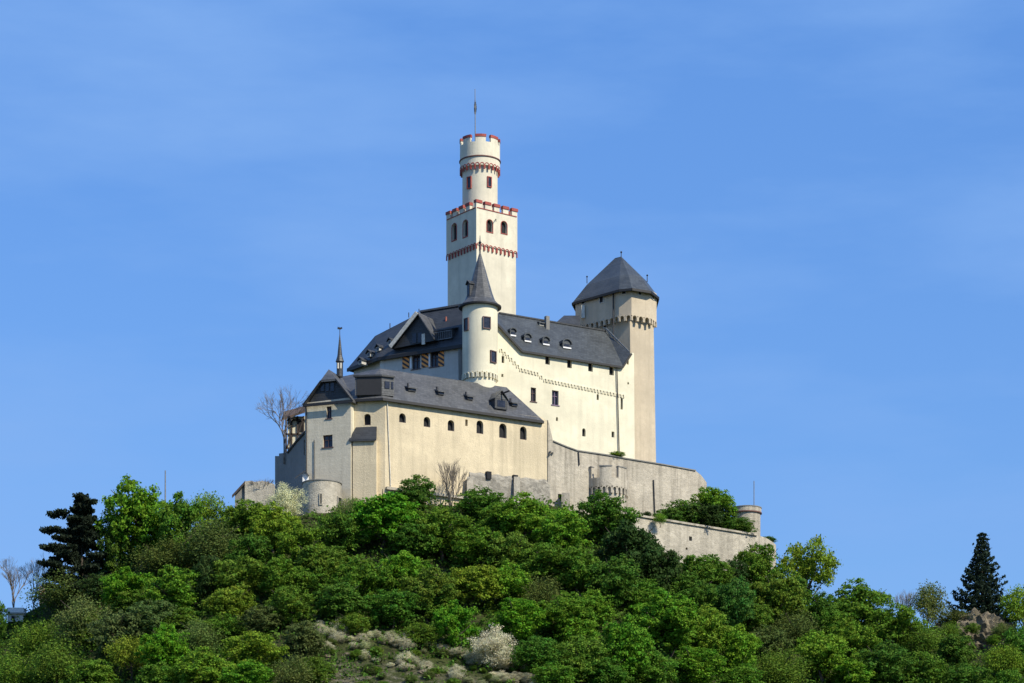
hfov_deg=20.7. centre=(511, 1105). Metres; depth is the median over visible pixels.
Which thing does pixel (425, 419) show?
window
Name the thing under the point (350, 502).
broadleaf tree
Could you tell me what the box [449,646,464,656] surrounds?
scrub bush
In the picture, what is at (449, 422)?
window
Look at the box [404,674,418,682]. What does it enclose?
scrub bush
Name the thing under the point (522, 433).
window
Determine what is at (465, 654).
scrub bush
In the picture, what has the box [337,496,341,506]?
window
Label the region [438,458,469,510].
bare shrub
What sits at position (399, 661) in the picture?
scrub bush
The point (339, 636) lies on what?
scrub bush
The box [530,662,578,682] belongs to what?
shrub
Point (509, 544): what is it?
broadleaf tree
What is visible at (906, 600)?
bare shrub
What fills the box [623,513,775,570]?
terrace wall
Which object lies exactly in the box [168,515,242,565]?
shrub
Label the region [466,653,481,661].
scrub bush
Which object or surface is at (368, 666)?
scrub bush
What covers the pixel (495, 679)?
scrub bush
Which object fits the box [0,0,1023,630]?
sky
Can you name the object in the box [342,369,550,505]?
long wing
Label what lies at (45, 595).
shrub
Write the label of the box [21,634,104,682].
shrub
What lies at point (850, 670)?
broadleaf tree
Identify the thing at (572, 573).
broadleaf tree
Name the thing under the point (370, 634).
scrub bush
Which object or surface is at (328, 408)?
window
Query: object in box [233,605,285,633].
shrub
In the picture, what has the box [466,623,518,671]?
blossom shrub
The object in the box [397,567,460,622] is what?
broadleaf tree
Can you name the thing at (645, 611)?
broadleaf tree
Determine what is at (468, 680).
scrub bush
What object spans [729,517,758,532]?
shrub
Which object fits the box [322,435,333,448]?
window
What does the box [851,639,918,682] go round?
broadleaf tree
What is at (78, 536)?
pine tree
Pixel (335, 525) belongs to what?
broadleaf tree
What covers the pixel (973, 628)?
shrub
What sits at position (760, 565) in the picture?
broadleaf tree
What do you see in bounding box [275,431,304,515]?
curtain wall
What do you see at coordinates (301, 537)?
broadleaf tree
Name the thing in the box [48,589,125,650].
shrub
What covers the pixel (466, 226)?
window
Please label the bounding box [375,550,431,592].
broadleaf tree
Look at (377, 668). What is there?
scrub bush
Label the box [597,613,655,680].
broadleaf tree
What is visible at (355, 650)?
scrub bush
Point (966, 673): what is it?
shrub
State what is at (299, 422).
window
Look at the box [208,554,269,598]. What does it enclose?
broadleaf tree
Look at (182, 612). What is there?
shrub
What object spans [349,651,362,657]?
scrub bush
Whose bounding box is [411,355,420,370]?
window
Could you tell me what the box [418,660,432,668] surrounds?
scrub bush
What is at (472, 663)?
scrub bush
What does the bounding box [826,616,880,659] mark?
broadleaf tree
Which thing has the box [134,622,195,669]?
broadleaf tree
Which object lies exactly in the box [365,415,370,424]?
window
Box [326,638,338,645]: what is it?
scrub bush
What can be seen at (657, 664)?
broadleaf tree
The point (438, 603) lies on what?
shrub
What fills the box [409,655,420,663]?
scrub bush
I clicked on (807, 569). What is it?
broadleaf tree
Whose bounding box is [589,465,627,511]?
crenellated bastion
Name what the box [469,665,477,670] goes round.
scrub bush
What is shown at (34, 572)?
bare tree
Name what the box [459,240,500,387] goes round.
stair turret
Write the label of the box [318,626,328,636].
scrub bush
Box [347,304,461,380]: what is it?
shuttered house
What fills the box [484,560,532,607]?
broadleaf tree
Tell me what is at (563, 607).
broadleaf tree
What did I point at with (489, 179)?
window
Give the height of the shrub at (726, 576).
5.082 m
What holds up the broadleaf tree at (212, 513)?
on the hill
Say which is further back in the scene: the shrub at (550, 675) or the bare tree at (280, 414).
the bare tree at (280, 414)
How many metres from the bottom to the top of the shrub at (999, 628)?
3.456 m
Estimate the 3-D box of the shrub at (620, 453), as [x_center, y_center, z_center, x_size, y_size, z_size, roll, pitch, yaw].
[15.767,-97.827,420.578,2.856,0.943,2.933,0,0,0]
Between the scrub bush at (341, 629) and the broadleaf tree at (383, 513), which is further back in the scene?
the broadleaf tree at (383, 513)
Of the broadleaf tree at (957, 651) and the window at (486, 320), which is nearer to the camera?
the broadleaf tree at (957, 651)
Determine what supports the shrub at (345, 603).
on the hill
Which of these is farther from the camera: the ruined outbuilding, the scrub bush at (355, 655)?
the ruined outbuilding
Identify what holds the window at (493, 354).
in the stair turret at (479, 307)
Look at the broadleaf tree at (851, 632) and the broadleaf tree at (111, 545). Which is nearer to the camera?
the broadleaf tree at (111, 545)
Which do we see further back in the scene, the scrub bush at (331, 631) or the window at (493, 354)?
the window at (493, 354)
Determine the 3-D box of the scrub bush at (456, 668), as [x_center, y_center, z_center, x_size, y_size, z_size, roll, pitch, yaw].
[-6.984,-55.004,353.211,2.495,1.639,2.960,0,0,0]
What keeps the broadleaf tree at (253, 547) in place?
on the hill
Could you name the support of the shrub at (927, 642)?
on the hill
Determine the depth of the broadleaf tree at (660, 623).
372.65 m
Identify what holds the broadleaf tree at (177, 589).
on the hill
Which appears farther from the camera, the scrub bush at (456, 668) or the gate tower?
the gate tower
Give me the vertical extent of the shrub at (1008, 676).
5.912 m
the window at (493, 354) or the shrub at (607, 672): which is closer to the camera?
the shrub at (607, 672)
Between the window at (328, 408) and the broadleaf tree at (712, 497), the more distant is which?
the broadleaf tree at (712, 497)
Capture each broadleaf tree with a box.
[93,474,173,569]
[93,513,132,573]
[98,565,154,607]
[103,633,149,680]
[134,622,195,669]
[136,661,180,682]
[142,564,204,610]
[154,490,207,556]
[170,646,237,682]
[188,489,228,529]
[201,585,256,618]
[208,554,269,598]
[217,498,278,539]
[217,659,277,682]
[219,629,289,670]
[223,532,279,569]
[247,501,303,554]
[257,554,311,595]
[262,583,317,627]
[274,523,324,561]
[293,544,354,583]
[315,510,368,551]
[325,554,398,611]
[333,494,359,514]
[346,489,419,552]
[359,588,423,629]
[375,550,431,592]
[385,516,442,559]
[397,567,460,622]
[411,505,474,563]
[431,599,481,651]
[441,562,505,607]
[446,522,509,567]
[476,501,521,535]
[477,531,535,570]
[483,597,551,645]
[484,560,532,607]
[488,491,557,548]
[515,541,576,586]
[532,506,592,551]
[535,590,599,640]
[549,543,608,596]
[573,553,644,609]
[574,489,642,545]
[574,588,621,629]
[592,519,662,582]
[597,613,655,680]
[618,578,665,609]
[629,588,698,647]
[630,647,679,682]
[637,598,704,656]
[639,541,682,595]
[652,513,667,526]
[664,570,718,614]
[665,645,732,682]
[680,554,727,590]
[688,602,737,656]
[690,486,738,519]
[706,574,757,628]
[715,623,763,672]
[732,542,785,594]
[739,603,774,634]
[744,573,811,626]
[776,534,841,596]
[782,570,812,619]
[794,629,860,682]
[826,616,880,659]
[828,658,878,682]
[829,578,894,624]
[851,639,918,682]
[860,602,927,647]
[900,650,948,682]
[908,579,950,629]
[933,634,976,671]
[976,641,1023,677]
[998,584,1023,633]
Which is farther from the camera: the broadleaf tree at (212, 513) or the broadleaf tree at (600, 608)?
the broadleaf tree at (212, 513)
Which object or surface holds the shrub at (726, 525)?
on the terrace ground
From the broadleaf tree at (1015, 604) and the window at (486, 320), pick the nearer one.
the window at (486, 320)
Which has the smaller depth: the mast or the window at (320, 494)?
the window at (320, 494)
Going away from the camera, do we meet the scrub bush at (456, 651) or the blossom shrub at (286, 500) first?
the scrub bush at (456, 651)
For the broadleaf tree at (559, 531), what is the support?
on the hill
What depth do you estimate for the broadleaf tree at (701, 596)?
388.10 m
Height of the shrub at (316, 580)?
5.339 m
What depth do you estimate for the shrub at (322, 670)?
345.01 m
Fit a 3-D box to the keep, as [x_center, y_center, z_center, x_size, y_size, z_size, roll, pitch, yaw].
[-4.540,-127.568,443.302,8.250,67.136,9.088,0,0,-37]
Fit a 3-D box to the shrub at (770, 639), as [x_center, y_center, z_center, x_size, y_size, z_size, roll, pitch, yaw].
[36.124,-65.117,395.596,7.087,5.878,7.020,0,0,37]
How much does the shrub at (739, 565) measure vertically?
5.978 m
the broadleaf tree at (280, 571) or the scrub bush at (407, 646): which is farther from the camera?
the broadleaf tree at (280, 571)
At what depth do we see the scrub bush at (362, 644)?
355.52 m
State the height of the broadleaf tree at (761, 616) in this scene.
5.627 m
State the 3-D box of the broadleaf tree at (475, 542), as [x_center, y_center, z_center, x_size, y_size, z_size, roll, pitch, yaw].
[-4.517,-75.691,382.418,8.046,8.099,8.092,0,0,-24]
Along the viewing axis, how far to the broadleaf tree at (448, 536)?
382.50 m
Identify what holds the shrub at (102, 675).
on the hill
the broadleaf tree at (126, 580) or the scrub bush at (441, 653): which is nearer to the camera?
the scrub bush at (441, 653)
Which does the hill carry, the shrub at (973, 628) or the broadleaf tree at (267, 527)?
the broadleaf tree at (267, 527)
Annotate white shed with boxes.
[8,608,25,623]
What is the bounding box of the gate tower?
[572,251,658,461]
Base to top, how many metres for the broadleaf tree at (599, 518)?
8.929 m
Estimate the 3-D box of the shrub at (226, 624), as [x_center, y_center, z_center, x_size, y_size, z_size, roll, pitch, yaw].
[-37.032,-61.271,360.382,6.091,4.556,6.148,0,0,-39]
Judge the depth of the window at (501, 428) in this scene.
410.27 m
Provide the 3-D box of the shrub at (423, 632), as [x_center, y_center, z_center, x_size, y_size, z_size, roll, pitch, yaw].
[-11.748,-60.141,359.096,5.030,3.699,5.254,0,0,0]
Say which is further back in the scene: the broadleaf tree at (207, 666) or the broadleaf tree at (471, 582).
the broadleaf tree at (471, 582)
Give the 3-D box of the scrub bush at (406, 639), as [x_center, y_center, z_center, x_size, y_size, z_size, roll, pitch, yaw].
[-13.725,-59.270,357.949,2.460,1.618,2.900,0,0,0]
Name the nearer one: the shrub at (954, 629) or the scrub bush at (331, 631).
the scrub bush at (331, 631)
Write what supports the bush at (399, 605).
on the hill
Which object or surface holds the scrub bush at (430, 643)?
on the hill
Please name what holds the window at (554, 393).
in the great hall
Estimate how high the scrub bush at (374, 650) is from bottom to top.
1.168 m
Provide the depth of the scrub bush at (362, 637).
357.00 m
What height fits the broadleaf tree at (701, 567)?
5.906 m
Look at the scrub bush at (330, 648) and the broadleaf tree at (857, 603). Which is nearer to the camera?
the scrub bush at (330, 648)
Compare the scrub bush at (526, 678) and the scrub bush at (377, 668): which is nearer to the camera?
the scrub bush at (377, 668)
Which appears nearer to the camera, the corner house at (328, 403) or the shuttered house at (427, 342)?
the corner house at (328, 403)
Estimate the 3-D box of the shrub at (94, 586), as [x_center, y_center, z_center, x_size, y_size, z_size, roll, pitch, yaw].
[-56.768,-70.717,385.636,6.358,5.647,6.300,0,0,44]
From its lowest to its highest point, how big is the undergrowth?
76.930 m
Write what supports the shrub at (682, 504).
on the terrace ground
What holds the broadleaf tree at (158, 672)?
on the hill
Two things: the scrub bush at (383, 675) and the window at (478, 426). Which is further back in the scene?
the window at (478, 426)
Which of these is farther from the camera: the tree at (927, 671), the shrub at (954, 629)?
the shrub at (954, 629)
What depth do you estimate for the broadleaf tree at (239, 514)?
386.73 m
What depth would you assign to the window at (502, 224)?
441.60 m
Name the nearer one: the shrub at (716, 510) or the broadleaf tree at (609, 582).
the broadleaf tree at (609, 582)
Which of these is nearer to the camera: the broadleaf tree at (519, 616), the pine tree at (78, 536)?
the broadleaf tree at (519, 616)
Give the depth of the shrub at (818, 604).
411.03 m
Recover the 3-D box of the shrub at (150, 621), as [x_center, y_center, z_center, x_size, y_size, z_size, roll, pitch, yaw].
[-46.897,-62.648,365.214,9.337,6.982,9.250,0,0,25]
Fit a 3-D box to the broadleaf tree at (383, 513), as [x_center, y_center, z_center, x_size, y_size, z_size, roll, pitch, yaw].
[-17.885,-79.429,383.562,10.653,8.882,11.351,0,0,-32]
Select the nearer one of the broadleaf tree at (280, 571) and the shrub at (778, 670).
the broadleaf tree at (280, 571)
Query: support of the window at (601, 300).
in the gate tower
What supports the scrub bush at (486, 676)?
on the hill
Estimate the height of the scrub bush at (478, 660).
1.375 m
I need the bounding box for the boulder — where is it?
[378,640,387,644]
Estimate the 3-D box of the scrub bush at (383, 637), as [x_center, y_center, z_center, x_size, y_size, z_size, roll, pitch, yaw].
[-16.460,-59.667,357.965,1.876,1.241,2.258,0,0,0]
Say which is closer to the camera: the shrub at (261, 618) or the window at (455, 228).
the shrub at (261, 618)
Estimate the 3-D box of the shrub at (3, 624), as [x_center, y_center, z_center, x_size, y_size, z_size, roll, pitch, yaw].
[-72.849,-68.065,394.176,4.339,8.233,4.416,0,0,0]
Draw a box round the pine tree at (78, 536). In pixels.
[36,492,117,600]
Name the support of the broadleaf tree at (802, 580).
on the hill
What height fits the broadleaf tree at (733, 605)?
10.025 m
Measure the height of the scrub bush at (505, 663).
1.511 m
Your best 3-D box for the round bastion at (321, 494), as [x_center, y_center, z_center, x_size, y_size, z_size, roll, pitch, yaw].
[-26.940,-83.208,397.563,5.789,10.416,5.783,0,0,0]
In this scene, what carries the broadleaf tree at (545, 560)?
on the hill
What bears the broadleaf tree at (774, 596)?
on the hill
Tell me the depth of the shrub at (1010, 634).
402.83 m
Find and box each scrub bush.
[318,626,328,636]
[321,647,332,653]
[322,626,337,636]
[326,627,336,637]
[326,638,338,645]
[329,630,346,641]
[333,624,348,633]
[349,641,359,648]
[349,649,362,657]
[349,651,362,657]
[355,633,368,641]
[358,653,368,660]
[359,640,371,649]
[363,663,374,671]
[365,668,375,674]
[367,631,376,637]
[369,647,383,655]
[373,666,383,673]
[376,635,388,641]
[376,673,386,678]
[384,630,396,636]
[384,632,394,640]
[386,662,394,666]
[388,636,401,645]
[394,650,414,662]
[396,658,405,664]
[397,636,411,647]
[397,662,410,670]
[399,638,415,649]
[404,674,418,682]
[409,649,420,655]
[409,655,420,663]
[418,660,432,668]
[421,641,434,648]
[422,671,435,678]
[427,667,440,673]
[434,648,449,656]
[447,678,459,682]
[448,663,463,671]
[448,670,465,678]
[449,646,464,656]
[461,650,471,659]
[463,676,473,682]
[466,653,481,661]
[467,658,477,664]
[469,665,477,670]
[474,656,484,664]
[481,673,494,681]
[490,674,502,682]
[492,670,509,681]
[497,660,513,669]
[500,674,511,681]
[509,671,524,679]
[518,672,534,682]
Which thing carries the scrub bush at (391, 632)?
on the hill
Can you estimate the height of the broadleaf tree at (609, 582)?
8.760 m
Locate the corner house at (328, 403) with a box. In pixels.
[302,327,356,505]
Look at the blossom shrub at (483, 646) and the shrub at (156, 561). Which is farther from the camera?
the shrub at (156, 561)
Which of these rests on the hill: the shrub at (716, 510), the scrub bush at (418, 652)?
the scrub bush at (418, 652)
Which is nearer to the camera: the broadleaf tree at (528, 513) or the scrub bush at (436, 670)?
the scrub bush at (436, 670)
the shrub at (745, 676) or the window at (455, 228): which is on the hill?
the shrub at (745, 676)
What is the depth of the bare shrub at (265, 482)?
400.92 m
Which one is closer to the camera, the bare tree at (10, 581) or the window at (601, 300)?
the bare tree at (10, 581)
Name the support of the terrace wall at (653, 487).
on the terrace ground
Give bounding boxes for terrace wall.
[547,420,706,516]
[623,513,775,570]
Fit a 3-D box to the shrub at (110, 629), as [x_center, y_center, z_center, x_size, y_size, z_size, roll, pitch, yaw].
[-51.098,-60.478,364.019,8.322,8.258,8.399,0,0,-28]
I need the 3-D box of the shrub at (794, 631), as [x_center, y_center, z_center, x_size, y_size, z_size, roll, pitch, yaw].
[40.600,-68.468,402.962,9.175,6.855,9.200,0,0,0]
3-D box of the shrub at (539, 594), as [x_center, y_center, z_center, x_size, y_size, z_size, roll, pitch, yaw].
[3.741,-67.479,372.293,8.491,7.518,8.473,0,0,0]
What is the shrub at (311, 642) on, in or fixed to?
on the hill
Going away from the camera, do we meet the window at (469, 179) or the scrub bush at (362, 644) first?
the scrub bush at (362, 644)
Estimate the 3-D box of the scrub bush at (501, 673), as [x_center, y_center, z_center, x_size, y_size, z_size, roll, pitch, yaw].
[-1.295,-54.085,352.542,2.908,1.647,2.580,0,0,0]
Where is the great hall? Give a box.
[496,312,634,458]
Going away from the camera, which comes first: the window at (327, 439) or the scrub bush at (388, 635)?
the scrub bush at (388, 635)
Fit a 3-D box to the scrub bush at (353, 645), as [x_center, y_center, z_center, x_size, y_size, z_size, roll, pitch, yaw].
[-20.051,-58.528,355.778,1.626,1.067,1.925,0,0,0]
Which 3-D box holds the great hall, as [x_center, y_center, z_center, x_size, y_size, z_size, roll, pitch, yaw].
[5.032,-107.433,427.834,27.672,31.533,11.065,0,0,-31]
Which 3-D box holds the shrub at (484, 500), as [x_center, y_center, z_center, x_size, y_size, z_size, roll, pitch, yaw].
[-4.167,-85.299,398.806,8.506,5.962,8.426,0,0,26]
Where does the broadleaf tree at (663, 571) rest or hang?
on the hill
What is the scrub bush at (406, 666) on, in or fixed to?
on the hill
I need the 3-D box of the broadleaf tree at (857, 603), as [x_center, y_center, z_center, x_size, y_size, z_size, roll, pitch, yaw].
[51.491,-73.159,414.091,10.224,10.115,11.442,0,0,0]
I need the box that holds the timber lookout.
[281,406,304,452]
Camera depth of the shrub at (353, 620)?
357.85 m
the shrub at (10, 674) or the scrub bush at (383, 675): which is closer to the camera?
the scrub bush at (383, 675)
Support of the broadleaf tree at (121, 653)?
on the hill
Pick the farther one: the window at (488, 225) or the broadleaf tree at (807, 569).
the window at (488, 225)
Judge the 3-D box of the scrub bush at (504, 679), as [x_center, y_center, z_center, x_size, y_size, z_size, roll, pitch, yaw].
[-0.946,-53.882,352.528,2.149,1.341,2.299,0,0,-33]
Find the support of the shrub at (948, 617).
on the hill
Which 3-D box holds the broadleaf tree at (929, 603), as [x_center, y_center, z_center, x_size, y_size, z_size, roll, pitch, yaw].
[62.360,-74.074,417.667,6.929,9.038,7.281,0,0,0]
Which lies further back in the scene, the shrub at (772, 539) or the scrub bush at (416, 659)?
the shrub at (772, 539)
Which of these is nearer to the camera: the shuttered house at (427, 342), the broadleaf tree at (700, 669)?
the broadleaf tree at (700, 669)
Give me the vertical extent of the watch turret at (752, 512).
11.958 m
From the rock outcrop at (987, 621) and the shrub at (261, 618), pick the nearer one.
the shrub at (261, 618)
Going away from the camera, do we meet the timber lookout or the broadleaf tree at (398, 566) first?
the broadleaf tree at (398, 566)
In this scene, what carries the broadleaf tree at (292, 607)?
on the hill
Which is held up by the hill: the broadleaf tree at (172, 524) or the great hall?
the broadleaf tree at (172, 524)
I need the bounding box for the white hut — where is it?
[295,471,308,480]
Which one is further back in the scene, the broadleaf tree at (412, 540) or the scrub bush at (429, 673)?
the broadleaf tree at (412, 540)
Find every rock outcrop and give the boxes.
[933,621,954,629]
[951,607,1018,650]
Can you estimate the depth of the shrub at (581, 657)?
354.62 m
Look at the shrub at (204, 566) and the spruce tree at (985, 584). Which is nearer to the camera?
the shrub at (204, 566)
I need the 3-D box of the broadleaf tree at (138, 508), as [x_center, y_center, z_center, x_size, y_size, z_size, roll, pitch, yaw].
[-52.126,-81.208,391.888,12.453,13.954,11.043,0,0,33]
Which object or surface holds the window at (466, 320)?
in the stair turret at (479, 307)
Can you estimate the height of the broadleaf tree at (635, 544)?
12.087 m
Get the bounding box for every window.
[298,421,302,431]
[319,493,322,504]
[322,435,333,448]
[325,407,332,419]
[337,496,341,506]
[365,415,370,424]
[399,414,404,422]
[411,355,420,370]
[424,418,427,426]
[429,352,437,367]
[448,421,451,430]
[451,223,456,241]
[462,219,467,238]
[464,317,468,331]
[467,176,471,188]
[476,421,480,433]
[482,316,490,328]
[486,219,492,232]
[487,176,491,187]
[490,350,496,363]
[499,424,504,437]
[501,221,507,234]
[520,427,524,439]
[530,388,536,402]
[551,391,559,406]
[599,296,603,303]
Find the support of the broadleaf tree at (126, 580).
on the hill
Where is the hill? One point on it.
(393, 674)
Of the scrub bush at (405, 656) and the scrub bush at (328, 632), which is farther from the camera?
the scrub bush at (328, 632)
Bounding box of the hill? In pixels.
[0,505,1023,682]
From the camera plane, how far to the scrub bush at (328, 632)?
357.45 m
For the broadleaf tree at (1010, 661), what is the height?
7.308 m
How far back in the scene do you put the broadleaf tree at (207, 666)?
343.81 m
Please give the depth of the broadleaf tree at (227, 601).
362.33 m
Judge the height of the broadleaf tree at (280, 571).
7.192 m
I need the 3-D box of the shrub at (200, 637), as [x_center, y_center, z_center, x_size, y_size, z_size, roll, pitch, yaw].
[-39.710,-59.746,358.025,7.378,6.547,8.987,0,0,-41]
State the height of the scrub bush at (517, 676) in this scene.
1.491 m
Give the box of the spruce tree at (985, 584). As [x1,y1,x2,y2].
[938,532,1017,626]
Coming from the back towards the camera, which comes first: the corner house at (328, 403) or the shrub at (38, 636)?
the corner house at (328, 403)
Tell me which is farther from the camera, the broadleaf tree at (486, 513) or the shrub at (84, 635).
the broadleaf tree at (486, 513)
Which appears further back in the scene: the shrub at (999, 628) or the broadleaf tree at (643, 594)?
the shrub at (999, 628)
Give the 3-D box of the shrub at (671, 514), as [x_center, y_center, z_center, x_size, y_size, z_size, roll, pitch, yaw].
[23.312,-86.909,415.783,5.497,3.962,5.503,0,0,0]
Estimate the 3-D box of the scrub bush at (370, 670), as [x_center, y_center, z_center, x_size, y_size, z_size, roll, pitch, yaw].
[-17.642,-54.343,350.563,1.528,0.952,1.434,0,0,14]
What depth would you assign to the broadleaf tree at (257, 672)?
340.08 m
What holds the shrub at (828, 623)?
on the hill
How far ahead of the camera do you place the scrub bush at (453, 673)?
351.13 m
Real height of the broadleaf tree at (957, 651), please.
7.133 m
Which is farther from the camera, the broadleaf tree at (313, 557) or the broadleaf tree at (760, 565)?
the broadleaf tree at (760, 565)
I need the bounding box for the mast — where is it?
[165,470,165,499]
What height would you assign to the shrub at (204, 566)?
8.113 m
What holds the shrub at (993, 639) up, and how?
on the rock outcrop at (987, 621)
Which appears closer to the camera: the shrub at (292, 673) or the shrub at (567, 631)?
the shrub at (292, 673)
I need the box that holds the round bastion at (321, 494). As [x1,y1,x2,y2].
[302,479,341,514]
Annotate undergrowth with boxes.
[0,492,1023,682]
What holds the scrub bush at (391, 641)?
on the hill
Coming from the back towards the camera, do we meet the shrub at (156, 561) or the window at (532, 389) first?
the window at (532, 389)
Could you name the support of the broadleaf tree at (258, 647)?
on the hill
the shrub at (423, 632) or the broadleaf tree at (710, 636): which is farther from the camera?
the broadleaf tree at (710, 636)
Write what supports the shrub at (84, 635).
on the hill
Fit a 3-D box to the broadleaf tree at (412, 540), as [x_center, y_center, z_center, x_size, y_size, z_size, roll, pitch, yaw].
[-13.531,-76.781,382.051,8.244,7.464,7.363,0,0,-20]
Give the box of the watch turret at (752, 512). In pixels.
[735,505,761,535]
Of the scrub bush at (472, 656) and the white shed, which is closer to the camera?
the scrub bush at (472, 656)
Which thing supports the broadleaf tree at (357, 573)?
on the hill
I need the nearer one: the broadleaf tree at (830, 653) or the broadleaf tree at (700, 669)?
the broadleaf tree at (700, 669)
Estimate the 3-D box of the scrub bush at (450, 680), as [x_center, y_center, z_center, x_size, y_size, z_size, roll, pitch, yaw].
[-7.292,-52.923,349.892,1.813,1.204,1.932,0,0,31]
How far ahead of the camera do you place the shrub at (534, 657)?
353.66 m
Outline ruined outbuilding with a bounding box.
[232,481,274,508]
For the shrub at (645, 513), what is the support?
on the terrace ground
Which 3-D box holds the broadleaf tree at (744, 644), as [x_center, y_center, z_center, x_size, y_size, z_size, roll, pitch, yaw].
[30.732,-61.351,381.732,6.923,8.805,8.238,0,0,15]
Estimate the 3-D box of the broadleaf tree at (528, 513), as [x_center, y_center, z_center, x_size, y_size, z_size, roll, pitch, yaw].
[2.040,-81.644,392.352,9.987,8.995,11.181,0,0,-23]
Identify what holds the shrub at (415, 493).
on the hill
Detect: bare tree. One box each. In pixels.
[0,556,31,607]
[18,551,47,617]
[255,384,306,463]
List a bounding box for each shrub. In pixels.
[0,601,9,641]
[0,646,58,682]
[3,618,67,661]
[19,566,92,617]
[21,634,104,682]
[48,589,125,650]
[58,658,120,682]
[67,613,102,650]
[75,572,115,608]
[84,609,143,667]
[105,589,153,614]
[109,599,183,637]
[119,535,195,576]
[161,606,207,641]
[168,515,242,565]
[176,615,234,655]
[189,555,228,604]
[201,612,247,644]
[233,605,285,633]
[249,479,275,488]
[262,481,310,515]
[266,650,319,682]
[276,620,328,658]
[287,567,332,604]
[297,656,334,682]
[310,582,368,620]
[332,612,372,635]
[395,474,438,509]
[401,622,439,649]
[419,591,452,620]
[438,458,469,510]
[455,485,514,519]
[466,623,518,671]
[508,573,566,619]
[509,634,562,679]
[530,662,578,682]
[550,613,599,649]
[553,634,610,682]
[584,657,636,682]
[608,451,625,456]
[642,511,651,515]
[651,507,686,521]
[658,499,711,523]
[680,501,729,527]
[709,561,735,588]
[714,511,742,529]
[715,663,766,682]
[723,558,750,588]
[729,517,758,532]
[749,624,795,658]
[753,644,817,682]
[763,536,777,542]
[768,609,825,649]
[801,591,844,626]
[813,605,855,635]
[894,590,916,628]
[896,620,952,660]
[921,607,980,626]
[938,620,966,639]
[943,662,997,682]
[962,622,980,635]
[985,634,1000,645]
[989,668,1023,682]
[990,622,1017,642]
[997,625,1023,675]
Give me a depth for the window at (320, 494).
394.65 m
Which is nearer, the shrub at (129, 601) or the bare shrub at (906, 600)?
the shrub at (129, 601)
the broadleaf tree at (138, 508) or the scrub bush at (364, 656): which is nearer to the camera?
the scrub bush at (364, 656)
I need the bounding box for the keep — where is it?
[445,100,517,314]

